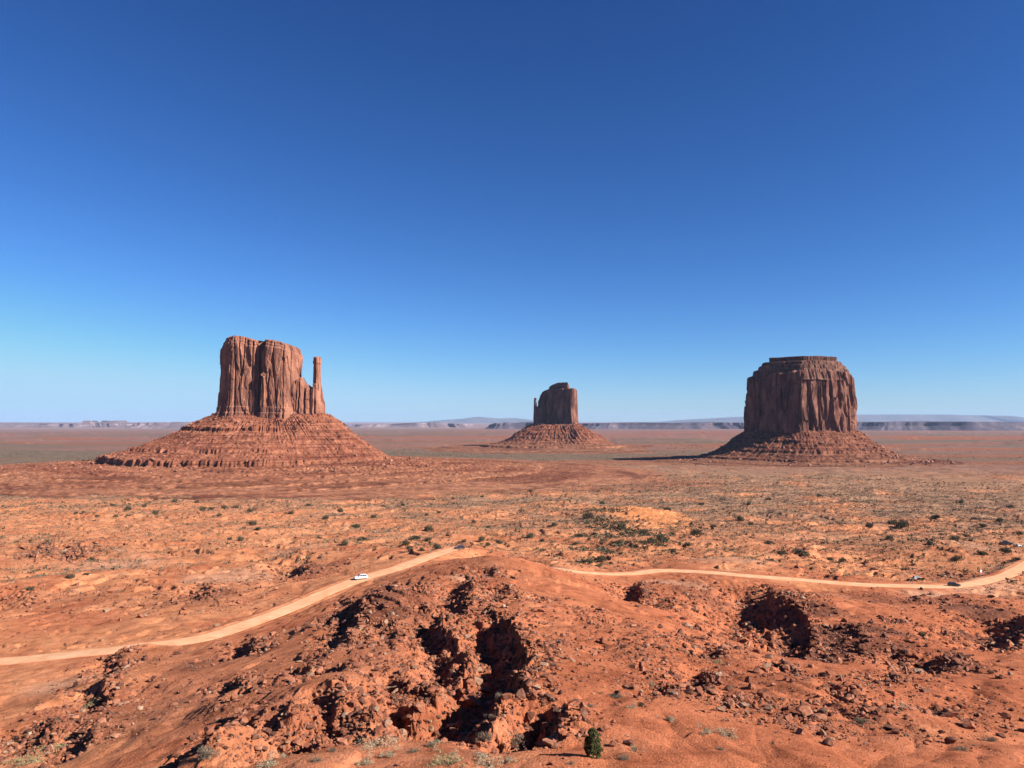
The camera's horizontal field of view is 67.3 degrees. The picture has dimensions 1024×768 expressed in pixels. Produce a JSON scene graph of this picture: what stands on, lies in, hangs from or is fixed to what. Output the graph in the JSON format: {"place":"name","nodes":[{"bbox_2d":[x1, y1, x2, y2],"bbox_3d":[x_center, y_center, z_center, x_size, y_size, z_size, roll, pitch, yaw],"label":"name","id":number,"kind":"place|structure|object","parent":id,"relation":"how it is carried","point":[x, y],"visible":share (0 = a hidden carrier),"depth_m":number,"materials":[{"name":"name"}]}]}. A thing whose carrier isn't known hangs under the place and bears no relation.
{"place":"outdoors","nodes":[
{"label":"outdoors","id":0,"kind":"place"},
{"bbox_2d":[413,417,532,422],"bbox_3d":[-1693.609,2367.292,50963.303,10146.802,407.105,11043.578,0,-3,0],"label":"hills","id":1,"kind":"structure","parent":0,"point":[487,420],"depth_m":46856.58,"materials":[{"name":"grey stone"}]},
{"bbox_2d":[0,422,1023,767],"bbox_3d":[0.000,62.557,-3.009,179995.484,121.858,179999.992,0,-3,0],"label":"ground","id":2,"kind":"structure","parent":0,"point":[680,740],"depth_m":224.88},
{"bbox_2d":[0,751,42,767],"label":"green bush","id":3,"kind":"object","parent":2,"relation":"on","point":[26,759],"visible":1,"depth_m":95.80,"materials":[{"name":"grey plant"}]},
{"bbox_2d":[34,742,68,752],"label":"green bush","id":4,"kind":"object","parent":2,"relation":"on","point":[63,745],"visible":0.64,"depth_m":102.10,"materials":[{"name":"grey plant"}]},
{"bbox_2d":[0,421,134,426],"bbox_3d":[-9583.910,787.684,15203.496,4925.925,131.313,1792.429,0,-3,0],"label":"mesa","id":5,"kind":"structure","parent":2,"relation":"on","point":[104,424],"depth_m":14547.19,"materials":[{"name":"grey stone"}]},
{"bbox_2d":[84,697,103,707],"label":"green bush","id":6,"kind":"object","parent":2,"relation":"on","point":[100,701],"visible":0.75,"depth_m":132.70,"materials":[{"name":"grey plant"}]},
{"bbox_2d":[124,422,190,428],"bbox_3d":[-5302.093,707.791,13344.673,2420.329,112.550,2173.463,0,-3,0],"label":"mesa","id":7,"kind":"structure","parent":2,"relation":"on","point":[149,425],"depth_m":12463.25,"materials":[{"name":"grey stone"}]},
{"bbox_2d":[195,744,220,760],"bbox_3d":[-23.825,28.960,60.340,1.843,1.137,1.806,-1,-3,27],"label":"sagebrush","id":8,"kind":"object","parent":2,"relation":"on","point":[206,754],"visible":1,"depth_m":60.25,"materials":[{"name":"grey plant"}]},
{"bbox_2d":[204,727,214,735],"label":"boulder","id":9,"kind":"object","parent":2,"relation":"on","point":[209,732],"visible":0.83,"depth_m":65.30,"materials":[{"name":"red stone"}]},
{"bbox_2d":[254,744,263,749],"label":"boulder","id":10,"kind":"object","parent":2,"relation":"on","point":[258,747],"visible":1,"depth_m":67.03,"materials":[{"name":"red stone"}]},
{"bbox_2d":[255,750,278,767],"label":"rabbitbrush","id":11,"kind":"object","parent":2,"relation":"on","point":[270,762],"visible":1,"depth_m":52.08,"materials":[{"name":"plant"}]},
{"bbox_2d":[292,737,301,744],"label":"boulder","id":12,"kind":"object","parent":2,"relation":"on","point":[297,741],"visible":1,"depth_m":69.10,"materials":[{"name":"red stone"}]},
{"bbox_2d":[303,743,312,749],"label":"boulder","id":13,"kind":"object","parent":2,"relation":"on","point":[306,746],"visible":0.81,"depth_m":67.82,"materials":[{"name":"red stone"}]},
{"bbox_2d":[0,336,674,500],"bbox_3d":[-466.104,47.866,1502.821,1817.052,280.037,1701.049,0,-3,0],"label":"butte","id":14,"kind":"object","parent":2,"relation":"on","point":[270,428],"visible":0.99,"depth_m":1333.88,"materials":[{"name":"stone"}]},
{"bbox_2d":[336,738,346,744],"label":"boulder","id":15,"kind":"object","parent":2,"relation":"on","point":[340,741],"visible":0.82,"depth_m":68.70,"materials":[{"name":"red stone"}]},
{"bbox_2d":[345,712,354,718],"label":"boulder","id":16,"kind":"object","parent":2,"relation":"on","point":[350,715],"visible":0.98,"depth_m":74.53,"materials":[{"name":"stone"}]},
{"bbox_2d":[349,700,356,707],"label":"boulder","id":17,"kind":"object","parent":2,"relation":"on","point":[352,703],"visible":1,"depth_m":75.78,"materials":[{"name":"red stone"}]},
{"bbox_2d":[355,752,374,765],"bbox_3d":[-9.868,25.779,52.859,1.178,0.627,2.143,-1,-3,19],"label":"rabbitbrush","id":18,"kind":"object","parent":2,"relation":"on","point":[366,761],"visible":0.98,"depth_m":52.42,"materials":[{"name":"plant"}]},
{"bbox_2d":[355,735,399,751],"bbox_3d":[-9.864,26.541,56.755,3.305,0.592,2.738,1,-3,-19],"label":"rabbitbrush","id":19,"kind":"object","parent":2,"relation":"on","point":[375,743],"visible":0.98,"depth_m":56.91,"materials":[{"name":"plant"}]},
{"bbox_2d":[374,725,383,736],"bbox_3d":[-10.260,26.727,58.987,0.786,0.601,1.004,-4,21,6],"label":"boulder","id":20,"kind":"object","parent":2,"relation":"on","point":[379,730],"visible":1,"depth_m":58.89,"materials":[{"name":"red stone"}]},
{"bbox_2d":[379,744,400,756],"bbox_3d":[-8.480,26.076,54.516,1.133,0.536,2.063,-2,-4,38],"label":"rabbitbrush","id":21,"kind":"object","parent":2,"relation":"on","point":[389,753],"visible":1,"depth_m":54.20,"materials":[{"name":"plant"}]},
{"bbox_2d":[345,422,476,426],"bbox_3d":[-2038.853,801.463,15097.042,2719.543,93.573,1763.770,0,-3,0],"label":"mesa","id":22,"kind":"structure","parent":2,"relation":"on","point":[433,424],"depth_m":14500.77,"materials":[{"name":"grey stone"}]},
{"bbox_2d":[404,747,420,753],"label":"sagebrush","id":23,"kind":"object","parent":2,"relation":"on","point":[410,750],"visible":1,"depth_m":55.29,"materials":[{"name":"grey plant"}]},
{"bbox_2d":[408,535,421,539],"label":"dark shrub","id":24,"kind":"object","parent":2,"relation":"on","point":[413,537],"visible":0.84,"depth_m":483.20,"materials":[{"name":"green plant"}]},
{"bbox_2d":[413,703,424,712],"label":"boulder","id":25,"kind":"object","parent":2,"relation":"on","point":[419,707],"visible":1,"depth_m":80.12,"materials":[{"name":"red stone"}]},
{"bbox_2d":[427,738,439,748],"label":"rabbitbrush","id":26,"kind":"object","parent":2,"relation":"on","point":[431,744],"visible":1,"depth_m":56.83,"materials":[{"name":"plant"}]},
{"bbox_2d":[432,543,441,548],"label":"dark shrub","id":27,"kind":"object","parent":2,"relation":"on","point":[435,546],"visible":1,"depth_m":351.08,"materials":[{"name":"green plant"}]},
{"bbox_2d":[429,750,465,767],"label":"green bush","id":28,"kind":"object","parent":2,"relation":"on","point":[450,761],"visible":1,"depth_m":49.91,"materials":[{"name":"grey plant"}]},
{"bbox_2d":[462,695,476,705],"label":"boulder","id":29,"kind":"object","parent":2,"relation":"on","point":[470,700],"visible":1,"depth_m":88.52,"materials":[{"name":"red stone"}]},
{"bbox_2d":[475,677,482,684],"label":"boulder","id":30,"kind":"object","parent":2,"relation":"on","point":[478,681],"visible":0.91,"depth_m":96.51,"materials":[{"name":"brown stone"}]},
{"bbox_2d":[476,685,490,693],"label":"boulder","id":31,"kind":"object","parent":2,"relation":"on","point":[482,689],"visible":0.83,"depth_m":95.60,"materials":[{"name":"red stone"}]},
{"bbox_2d":[475,730,492,741],"bbox_3d":[-2.350,29.134,63.219,1.574,1.068,1.542,-1,-3,18],"label":"sagebrush","id":32,"kind":"object","parent":2,"relation":"on","point":[487,735],"visible":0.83,"depth_m":63.14,"materials":[{"name":"grey plant"}]},
{"bbox_2d":[481,718,489,725],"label":"boulder","id":33,"kind":"object","parent":2,"relation":"on","point":[484,722],"visible":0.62,"depth_m":68.01,"materials":[{"name":"red stone"}]},
{"bbox_2d":[475,752,504,767],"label":"rabbitbrush","id":34,"kind":"object","parent":2,"relation":"on","point":[490,765],"visible":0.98,"depth_m":50.68,"materials":[{"name":"plant"}]},
{"bbox_2d":[499,693,511,699],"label":"boulder","id":35,"kind":"object","parent":2,"relation":"on","point":[506,696],"visible":1,"depth_m":72.34,"materials":[{"name":"red stone"}]},
{"bbox_2d":[498,756,516,765],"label":"rabbitbrush","id":36,"kind":"object","parent":2,"relation":"on","point":[506,760],"visible":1,"depth_m":51.43,"materials":[{"name":"plant"}]},
{"bbox_2d":[485,422,532,428],"bbox_3d":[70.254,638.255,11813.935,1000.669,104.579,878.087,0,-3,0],"label":"mesa","id":37,"kind":"structure","parent":2,"relation":"on","point":[508,425],"depth_m":11510.66,"materials":[{"name":"grey stone"}]},
{"bbox_2d":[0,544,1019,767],"bbox_3d":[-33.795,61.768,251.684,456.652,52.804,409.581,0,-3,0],"label":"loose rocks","id":38,"kind":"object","parent":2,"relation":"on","point":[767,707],"visible":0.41,"depth_m":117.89,"materials":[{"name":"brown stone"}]},
{"bbox_2d":[0,533,1023,767],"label":"loose rocks","id":39,"kind":"object","parent":2,"relation":"on","point":[788,717],"visible":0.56,"depth_m":112.74,"materials":[{"name":"red stone"}]},
{"bbox_2d":[0,498,1023,767],"bbox_3d":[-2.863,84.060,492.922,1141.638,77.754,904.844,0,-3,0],"label":"stones","id":40,"kind":"object","parent":2,"relation":"on","point":[760,602],"visible":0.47,"depth_m":141.10,"materials":[{"name":"red stone"}]},
{"bbox_2d":[0,474,1023,602],"bbox_3d":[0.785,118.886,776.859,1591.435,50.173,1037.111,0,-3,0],"label":"sage scrub","id":41,"kind":"object","parent":2,"relation":"on","point":[715,553],"visible":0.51,"depth_m":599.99,"materials":[{"name":"green plant"}]},
{"bbox_2d":[0,443,1023,520],"bbox_3d":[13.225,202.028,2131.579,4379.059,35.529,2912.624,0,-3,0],"label":"distant scrub","id":42,"kind":"object","parent":2,"relation":"on","point":[547,461],"visible":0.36,"depth_m":1313.44,"materials":[{"name":"green plant"}]},
{"bbox_2d":[504,730,528,749],"bbox_3d":[-0.133,29.967,64.342,2.680,1.240,2.625,3,-4,-44],"label":"sagebrush","id":43,"kind":"object","parent":2,"relation":"on","point":[517,738],"visible":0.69,"depth_m":64.56,"materials":[{"name":"grey plant"}]},
{"bbox_2d":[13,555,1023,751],"bbox_3d":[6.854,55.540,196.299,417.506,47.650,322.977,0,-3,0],"label":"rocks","id":44,"kind":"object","parent":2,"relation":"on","point":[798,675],"depth_m":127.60,"materials":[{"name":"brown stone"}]},
{"bbox_2d":[515,688,525,699],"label":"boulder","id":45,"kind":"object","parent":2,"relation":"on","point":[519,694],"visible":0.98,"depth_m":73.69,"materials":[{"name":"stone"}]},
{"bbox_2d":[527,711,534,720],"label":"boulder","id":46,"kind":"object","parent":2,"relation":"on","point":[530,714],"visible":1,"depth_m":71.65,"materials":[{"name":"red stone"}]},
{"bbox_2d":[401,382,666,453],"bbox_3d":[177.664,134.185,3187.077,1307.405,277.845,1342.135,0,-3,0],"label":"butte","id":47,"kind":"object","parent":2,"relation":"on","point":[555,427],"visible":0.98,"depth_m":3030.30,"materials":[{"name":"stone"}]},
{"bbox_2d":[542,738,553,747],"bbox_3d":[2.699,25.991,55.614,1.022,0.460,0.869,11,-9,38],"label":"boulder","id":48,"kind":"object","parent":2,"relation":"on","point":[546,741],"visible":0.97,"depth_m":55.50,"materials":[{"name":"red stone"}]},
{"bbox_2d":[543,693,555,701],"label":"boulder","id":49,"kind":"object","parent":2,"relation":"on","point":[548,696],"visible":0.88,"depth_m":73.57,"materials":[{"name":"stone"}]},
{"bbox_2d":[547,674,556,683],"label":"boulder","id":50,"kind":"object","parent":2,"relation":"on","point":[551,679],"visible":0.88,"depth_m":81.29,"materials":[{"name":"red stone"}]},
{"bbox_2d":[549,742,560,748],"bbox_3d":[3.124,26.011,55.352,0.913,0.424,0.869,6,6,39],"label":"boulder","id":51,"kind":"object","parent":2,"relation":"on","point":[555,745],"visible":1,"depth_m":55.17,"materials":[{"name":"stone"}]},
{"bbox_2d":[551,707,560,715],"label":"boulder","id":52,"kind":"object","parent":2,"relation":"on","point":[554,712],"visible":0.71,"depth_m":71.45,"materials":[{"name":"stone"}]},
{"bbox_2d":[580,710,587,718],"bbox_3d":[6.094,28.059,65.237,0.688,0.666,0.849,-3,-4,43],"label":"boulder","id":53,"kind":"object","parent":2,"relation":"on","point":[584,714],"visible":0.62,"depth_m":65.00,"materials":[{"name":"stone"}]},
{"bbox_2d":[579,702,590,712],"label":"boulder","id":54,"kind":"object","parent":2,"relation":"on","point":[583,706],"visible":0.66,"depth_m":67.21,"materials":[{"name":"red stone"}]},
{"bbox_2d":[582,511,594,518],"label":"dark shrub","id":55,"kind":"object","parent":2,"relation":"on","point":[588,514],"visible":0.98,"depth_m":678.02,"materials":[{"name":"green plant"}]},
{"bbox_2d":[583,727,602,758],"bbox_3d":[5.555,24.453,52.363,1.364,2.142,1.333,0,-3,0],"label":"juniper tree","id":56,"kind":"object","parent":2,"relation":"on","point":[592,747],"visible":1,"depth_m":52.09,"materials":[{"name":"green plant"}]},
{"bbox_2d":[596,555,606,561],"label":"dark shrub","id":57,"kind":"object","parent":2,"relation":"on","point":[602,558],"visible":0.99,"depth_m":380.54,"materials":[{"name":"green plant"}]},
{"bbox_2d":[599,637,608,643],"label":"boulder","id":58,"kind":"object","parent":2,"relation":"on","point":[603,640],"visible":1,"depth_m":120.22,"materials":[{"name":"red stone"}]},
{"bbox_2d":[600,723,610,731],"bbox_3d":[7.463,27.428,61.355,0.911,0.536,0.535,2,-3,-31],"label":"boulder","id":59,"kind":"object","parent":2,"relation":"on","point":[605,727],"visible":1,"depth_m":61.19,"materials":[{"name":"red stone"}]},
{"bbox_2d":[608,693,630,698],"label":"sagebrush","id":60,"kind":"object","parent":2,"relation":"on","point":[616,696],"visible":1,"depth_m":77.09,"materials":[{"name":"grey plant"}]},
{"bbox_2d":[617,523,625,529],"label":"dark shrub","id":61,"kind":"object","parent":2,"relation":"on","point":[620,526],"visible":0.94,"depth_m":566.92,"materials":[{"name":"green plant"}]},
{"bbox_2d":[618,753,629,761],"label":"sagebrush","id":62,"kind":"object","parent":2,"relation":"on","point":[626,758],"visible":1,"depth_m":52.23,"materials":[{"name":"grey plant"}]},
{"bbox_2d":[623,739,634,745],"bbox_3d":[8.743,26.777,57.509,0.961,0.387,0.789,4,-11,28],"label":"boulder","id":63,"kind":"object","parent":2,"relation":"on","point":[628,742],"visible":0.91,"depth_m":57.23,"materials":[{"name":"stone"}]},
{"bbox_2d":[557,507,708,567],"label":"wash thicket","id":64,"kind":"object","parent":2,"relation":"on","point":[650,539],"visible":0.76,"depth_m":479.02,"materials":[{"name":"green plant"}]},
{"bbox_2d":[628,663,637,668],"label":"boulder","id":65,"kind":"object","parent":2,"relation":"on","point":[633,665],"visible":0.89,"depth_m":100.94,"materials":[{"name":"red stone"}]},
{"bbox_2d":[629,744,644,751],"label":"rabbitbrush","id":66,"kind":"object","parent":2,"relation":"on","point":[634,748],"visible":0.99,"depth_m":55.53,"materials":[{"name":"plant"}]},
{"bbox_2d":[579,422,743,428],"bbox_3d":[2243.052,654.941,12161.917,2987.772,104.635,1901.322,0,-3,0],"label":"mesa","id":67,"kind":"structure","parent":2,"relation":"on","point":[684,425],"depth_m":11458.03,"materials":[{"name":"grey stone"}]},
{"bbox_2d":[656,533,668,539],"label":"dark shrub","id":68,"kind":"object","parent":2,"relation":"on","point":[659,536],"visible":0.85,"depth_m":446.10,"materials":[{"name":"green plant"}]},
{"bbox_2d":[690,528,702,536],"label":"dark shrub","id":69,"kind":"object","parent":2,"relation":"on","point":[697,531],"visible":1,"depth_m":477.78,"materials":[{"name":"green plant"}]},
{"bbox_2d":[694,686,702,694],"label":"boulder","id":70,"kind":"object","parent":2,"relation":"on","point":[698,689],"visible":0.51,"depth_m":84.13,"materials":[{"name":"red stone"}]},
{"bbox_2d":[697,722,711,734],"bbox_3d":[15.712,28.064,62.593,1.207,0.643,2.197,0,-3,0],"label":"rabbitbrush","id":71,"kind":"object","parent":2,"relation":"on","point":[707,730],"visible":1,"depth_m":62.11,"materials":[{"name":"plant"}]},
{"bbox_2d":[709,689,718,693],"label":"boulder","id":72,"kind":"object","parent":2,"relation":"on","point":[713,691],"visible":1,"depth_m":87.14,"materials":[{"name":"red stone"}]},
{"bbox_2d":[716,706,724,711],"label":"boulder","id":73,"kind":"object","parent":2,"relation":"on","point":[721,708],"visible":0.97,"depth_m":73.18,"materials":[{"name":"brown stone"}]},
{"bbox_2d":[713,727,740,739],"bbox_3d":[17.430,28.542,62.726,2.138,0.616,2.580,0,-3,5],"label":"rabbitbrush","id":74,"kind":"object","parent":2,"relation":"on","point":[726,735],"visible":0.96,"depth_m":62.82,"materials":[{"name":"plant"}]},
{"bbox_2d":[727,699,734,708],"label":"boulder","id":75,"kind":"object","parent":2,"relation":"on","point":[730,703],"visible":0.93,"depth_m":75.97,"materials":[{"name":"red stone"}]},
{"bbox_2d":[739,702,750,707],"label":"boulder","id":76,"kind":"object","parent":2,"relation":"on","point":[741,704],"visible":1,"depth_m":78.03,"materials":[{"name":"brown stone"}]},
{"bbox_2d":[757,688,771,697],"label":"boulder","id":77,"kind":"object","parent":2,"relation":"on","point":[764,693],"visible":0.91,"depth_m":86.73,"materials":[{"name":"red stone"}]},
{"bbox_2d":[795,727,805,734],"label":"boulder","id":78,"kind":"object","parent":2,"relation":"on","point":[800,731],"visible":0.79,"depth_m":66.97,"materials":[{"name":"red stone"}]},
{"bbox_2d":[615,356,985,467],"bbox_3d":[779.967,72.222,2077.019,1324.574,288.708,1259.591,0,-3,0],"label":"butte","id":79,"kind":"object","parent":2,"relation":"on","point":[800,411],"visible":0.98,"depth_m":1981.46,"materials":[{"name":"stone"}]},
{"bbox_2d":[792,548,809,555],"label":"dark shrub","id":80,"kind":"object","parent":2,"relation":"on","point":[800,552],"visible":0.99,"depth_m":395.00,"materials":[{"name":"green plant"}]},
{"bbox_2d":[795,705,812,716],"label":"boulder","id":81,"kind":"object","parent":2,"relation":"on","point":[805,710],"visible":0.93,"depth_m":77.96,"materials":[{"name":"red stone"}]},
{"bbox_2d":[808,724,820,729],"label":"boulder","id":82,"kind":"object","parent":2,"relation":"on","point":[814,727],"visible":0.85,"depth_m":72.25,"materials":[{"name":"red stone"}]},
{"bbox_2d":[812,712,826,720],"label":"boulder","id":83,"kind":"object","parent":2,"relation":"on","point":[822,716],"visible":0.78,"depth_m":76.59,"materials":[{"name":"red stone"}]},
{"bbox_2d":[822,738,833,746],"bbox_3d":[26.463,30.092,64.472,1.114,0.640,0.741,2,-3,-33],"label":"boulder","id":84,"kind":"object","parent":2,"relation":"on","point":[827,741],"visible":1,"depth_m":64.32,"materials":[{"name":"stone"}]},
{"bbox_2d":[825,725,836,731],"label":"boulder","id":85,"kind":"object","parent":2,"relation":"on","point":[829,727],"visible":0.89,"depth_m":72.48,"materials":[{"name":"red stone"}]},
{"bbox_2d":[854,715,870,723],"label":"sagebrush","id":86,"kind":"object","parent":2,"relation":"on","point":[858,720],"visible":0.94,"depth_m":76.78,"materials":[{"name":"grey plant"}]},
{"bbox_2d":[894,518,909,527],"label":"dark shrub","id":87,"kind":"object","parent":2,"relation":"on","point":[902,523],"visible":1,"depth_m":615.26,"materials":[{"name":"green plant"}]},
{"bbox_2d":[857,421,1023,430],"bbox_3d":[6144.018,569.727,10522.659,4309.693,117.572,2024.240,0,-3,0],"label":"mesa","id":88,"kind":"structure","parent":2,"relation":"on","point":[943,425],"depth_m":9759.14,"materials":[{"name":"grey stone"}]},
{"bbox_2d":[939,711,958,717],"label":"boulder","id":89,"kind":"object","parent":2,"relation":"on","point":[950,714],"visible":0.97,"depth_m":79.60,"materials":[{"name":"red stone"}]},
{"bbox_2d":[944,736,956,743],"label":"boulder","id":90,"kind":"object","parent":2,"relation":"on","point":[950,739],"visible":1,"depth_m":69.54,"materials":[{"name":"stone"}]},
{"bbox_2d":[948,535,966,540],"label":"dark shrub","id":91,"kind":"object","parent":2,"relation":"on","point":[954,538],"visible":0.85,"depth_m":483.28,"materials":[{"name":"green plant"}]},
{"bbox_2d":[952,743,970,751],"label":"sagebrush","id":92,"kind":"object","parent":2,"relation":"on","point":[961,748],"visible":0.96,"depth_m":66.91,"materials":[{"name":"grey plant"}]},
{"bbox_2d":[960,719,975,729],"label":"boulder","id":93,"kind":"object","parent":2,"relation":"on","point":[968,723],"visible":1,"depth_m":76.50,"materials":[{"name":"red stone"}]},
{"bbox_2d":[977,735,1008,743],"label":"sagebrush","id":94,"kind":"object","parent":2,"relation":"on","point":[989,739],"visible":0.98,"depth_m":73.01,"materials":[{"name":"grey plant"}]},
{"bbox_2d":[999,547,1011,553],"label":"dark shrub","id":95,"kind":"object","parent":2,"relation":"on","point":[1005,550],"visible":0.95,"depth_m":396.63,"materials":[{"name":"green plant"}]},
{"bbox_2d":[0,547,1023,664],"bbox_3d":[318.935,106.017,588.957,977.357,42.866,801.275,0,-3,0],"label":"dirt road","id":96,"kind":"structure","parent":0,"point":[1015,570],"depth_m":273.12,"materials":[{"name":"beige soil"}]},
{"bbox_2d":[354,574,367,579],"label":"car","id":97,"kind":"object","parent":96,"relation":"on","point":[361,576],"visible":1,"depth_m":279.54,"materials":[{"name":"white paint"}]},
{"bbox_2d":[947,582,960,586],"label":"car","id":98,"kind":"object","parent":96,"relation":"on","point":[952,584],"visible":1,"depth_m":310.99,"materials":[{"name":"black paint"}]},
{"bbox_2d":[0,0,1023,421],"label":"sky","id":99,"kind":"structure","parent":0,"point":[463,209],"materials":[{"name":"blue"}]},
{"bbox_2d":[656,415,1023,422],"bbox_3d":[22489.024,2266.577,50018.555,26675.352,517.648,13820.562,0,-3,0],"label":"hills","id":100,"kind":"structure","parent":0,"point":[953,418],"depth_m":45452.69,"materials":[{"name":"grey stone"}]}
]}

